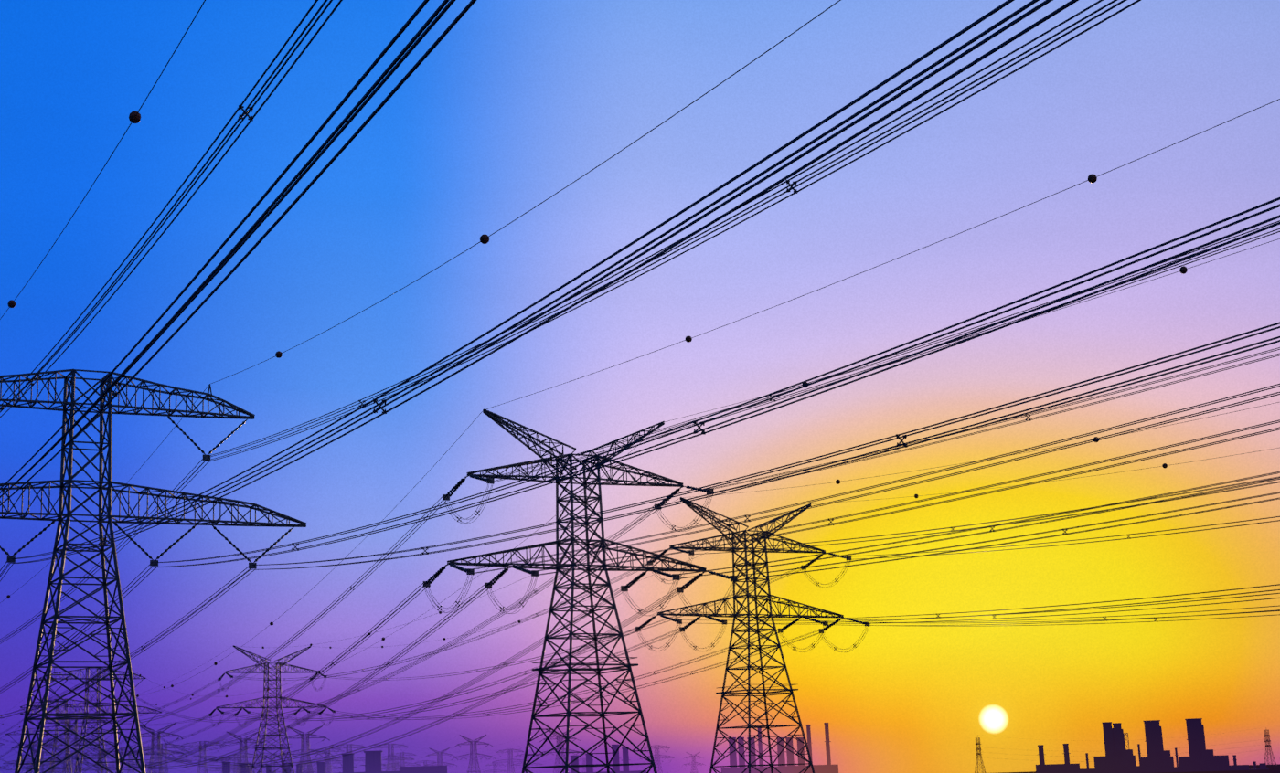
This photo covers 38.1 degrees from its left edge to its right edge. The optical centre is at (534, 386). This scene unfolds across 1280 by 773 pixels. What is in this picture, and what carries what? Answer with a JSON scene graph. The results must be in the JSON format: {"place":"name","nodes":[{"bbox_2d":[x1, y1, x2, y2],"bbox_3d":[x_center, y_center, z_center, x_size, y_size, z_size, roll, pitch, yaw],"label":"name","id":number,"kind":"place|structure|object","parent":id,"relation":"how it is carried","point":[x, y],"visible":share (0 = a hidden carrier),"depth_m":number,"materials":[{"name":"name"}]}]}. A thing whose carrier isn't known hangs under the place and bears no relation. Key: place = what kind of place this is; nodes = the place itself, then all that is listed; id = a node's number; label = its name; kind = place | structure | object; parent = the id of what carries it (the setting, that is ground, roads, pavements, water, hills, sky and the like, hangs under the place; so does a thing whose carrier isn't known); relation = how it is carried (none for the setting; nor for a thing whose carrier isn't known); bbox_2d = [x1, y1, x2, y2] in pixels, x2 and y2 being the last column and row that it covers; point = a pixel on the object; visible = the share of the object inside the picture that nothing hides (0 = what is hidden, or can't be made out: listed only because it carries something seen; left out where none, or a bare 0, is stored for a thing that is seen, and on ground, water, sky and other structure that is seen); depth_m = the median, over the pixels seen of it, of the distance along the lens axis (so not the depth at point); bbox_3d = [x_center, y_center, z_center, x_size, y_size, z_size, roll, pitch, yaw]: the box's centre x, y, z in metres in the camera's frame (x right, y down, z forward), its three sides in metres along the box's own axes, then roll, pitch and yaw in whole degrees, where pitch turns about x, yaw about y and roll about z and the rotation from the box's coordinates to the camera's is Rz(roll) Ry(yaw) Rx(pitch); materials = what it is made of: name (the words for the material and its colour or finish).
{"place":"outdoors","nodes":[
{"label":"outdoors","id":0,"kind":"place"},
{"bbox_2d":[0,0,1279,772],"label":"sky","id":1,"kind":"structure","parent":0,"point":[520,100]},
{"bbox_2d":[998,764,1279,772],"bbox_3d":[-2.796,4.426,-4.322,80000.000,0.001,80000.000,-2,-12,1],"label":"ground","id":2,"kind":"structure","parent":0,"point":[1273,770],"depth_m":1718.83,"materials":[{"name":"black"}]},
{"bbox_2d":[0,746,62,772],"bbox_3d":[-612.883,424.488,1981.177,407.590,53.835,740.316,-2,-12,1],"label":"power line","id":3,"kind":"object","parent":2,"relation":"on","point":[42,768],"depth_m":1635.14,"materials":[{"name":"metal"}]},
{"bbox_2d":[1,715,114,772],"bbox_3d":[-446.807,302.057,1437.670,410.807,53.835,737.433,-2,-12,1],"label":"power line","id":4,"kind":"object","parent":2,"relation":"on","point":[76,739],"depth_m":1089.34,"materials":[{"name":"metal"}]},
{"bbox_2d":[0,751,154,772],"bbox_3d":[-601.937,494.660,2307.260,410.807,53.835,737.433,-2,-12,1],"label":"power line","id":5,"kind":"object","parent":2,"relation":"on","point":[108,766],"depth_m":1961.84,"materials":[{"name":"metal"}]},
{"bbox_2d":[5,723,186,772],"bbox_3d":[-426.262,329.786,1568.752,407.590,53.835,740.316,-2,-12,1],"label":"power line","id":6,"kind":"object","parent":2,"relation":"on","point":[153,736],"depth_m":1223.92,"materials":[{"name":"metal"}]},
{"bbox_2d":[13,741,231,772],"bbox_3d":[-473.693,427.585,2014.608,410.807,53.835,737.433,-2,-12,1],"label":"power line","id":7,"kind":"object","parent":2,"relation":"on","point":[182,746],"depth_m":1668.25,"materials":[{"name":"metal"}]},
{"bbox_2d":[21,731,269,772],"bbox_3d":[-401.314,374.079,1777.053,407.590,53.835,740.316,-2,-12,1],"label":"power line","id":8,"kind":"object","parent":2,"relation":"on","point":[245,753],"depth_m":1431.79,"materials":[{"name":"metal"}]},
{"bbox_2d":[46,725,332,772],"bbox_3d":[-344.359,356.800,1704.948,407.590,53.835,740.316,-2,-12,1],"label":"power line","id":9,"kind":"object","parent":2,"relation":"on","point":[307,741],"depth_m":1361.15,"materials":[{"name":"metal"}]},
{"bbox_2d":[139,744,367,772],"bbox_3d":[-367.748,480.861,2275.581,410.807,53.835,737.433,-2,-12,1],"label":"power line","id":10,"kind":"object","parent":2,"relation":"on","point":[292,768],"depth_m":1934.51,"materials":[{"name":"metal"}]},
{"bbox_2d":[215,752,419,772],"bbox_3d":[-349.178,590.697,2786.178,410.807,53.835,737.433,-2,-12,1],"label":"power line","id":11,"kind":"object","parent":2,"relation":"on","point":[383,766],"depth_m":2443.96,"materials":[{"name":"metal"}]},
{"bbox_2d":[230,747,456,772],"bbox_3d":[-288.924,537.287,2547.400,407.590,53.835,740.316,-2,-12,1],"label":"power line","id":12,"kind":"object","parent":2,"relation":"on","point":[438,752],"depth_m":2204.28,"materials":[{"name":"metal"}]},
{"bbox_2d":[204,735,494,772],"bbox_3d":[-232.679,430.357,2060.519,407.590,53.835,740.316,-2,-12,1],"label":"power line","id":13,"kind":"object","parent":2,"relation":"on","point":[475,760],"depth_m":1717.35,"materials":[{"name":"metal"}]},
{"bbox_2d":[302,748,527,772],"bbox_3d":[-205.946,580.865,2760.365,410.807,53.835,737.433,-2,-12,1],"label":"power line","id":14,"kind":"object","parent":2,"relation":"on","point":[511,751],"depth_m":2415.70,"materials":[{"name":"metal"}]},
{"bbox_2d":[258,728,582,772],"bbox_3d":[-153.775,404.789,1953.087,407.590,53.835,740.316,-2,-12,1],"label":"power line","id":15,"kind":"object","parent":2,"relation":"on","point":[557,749],"depth_m":1732.39,"materials":[{"name":"metal"}]},
{"bbox_2d":[222,745,646,772],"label":"industrial buildings","id":16,"kind":"structure","parent":2,"relation":"on","point":[372,762],"depth_m":1843.98,"materials":[{"name":"paint"}]},
{"bbox_2d":[416,745,672,772],"bbox_3d":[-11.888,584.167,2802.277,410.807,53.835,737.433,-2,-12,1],"label":"power line","id":17,"kind":"object","parent":2,"relation":"on","point":[656,762],"depth_m":2459.88,"materials":[{"name":"metal"}]},
{"bbox_2d":[485,752,703,772],"bbox_3d":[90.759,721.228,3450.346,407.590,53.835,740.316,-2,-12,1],"label":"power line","id":18,"kind":"object","parent":2,"relation":"on","point":[694,759],"depth_m":3106.41,"materials":[{"name":"metal"}]},
{"bbox_2d":[0,0,1279,772],"bbox_3d":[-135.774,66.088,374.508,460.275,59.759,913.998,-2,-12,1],"label":"power line","id":19,"kind":"object","parent":2,"relation":"on","point":[104,395],"visible":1,"depth_m":100.49,"materials":[{"name":"metal"}]},
{"bbox_2d":[0,98,1279,772],"bbox_3d":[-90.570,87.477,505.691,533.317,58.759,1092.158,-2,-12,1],"label":"power line","id":20,"kind":"object","parent":2,"relation":"on","point":[535,568],"visible":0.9,"depth_m":239.53,"materials":[{"name":"metal"}]},
{"bbox_2d":[0,402,1279,772],"bbox_3d":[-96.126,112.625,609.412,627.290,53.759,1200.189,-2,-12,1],"label":"power line","id":21,"kind":"object","parent":2,"relation":"on","point":[771,616],"visible":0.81,"depth_m":322.15,"materials":[{"name":"metal"}]},
{"bbox_2d":[721,723,838,772],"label":"industrial buildings","id":22,"kind":"structure","parent":2,"relation":"on","point":[828,768],"depth_m":1839.97,"materials":[{"name":"paint"}]},
{"bbox_2d":[974,728,1276,772],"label":"power line","id":23,"kind":"object","parent":2,"relation":"on","point":[980,754],"depth_m":2036.11,"materials":[{"name":"metal"}]},
{"bbox_2d":[1035,718,1269,772],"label":"power station","id":24,"kind":"object","parent":2,"relation":"on","point":[1119,758],"depth_m":1935.33,"materials":[{"name":"paint"}]}
]}

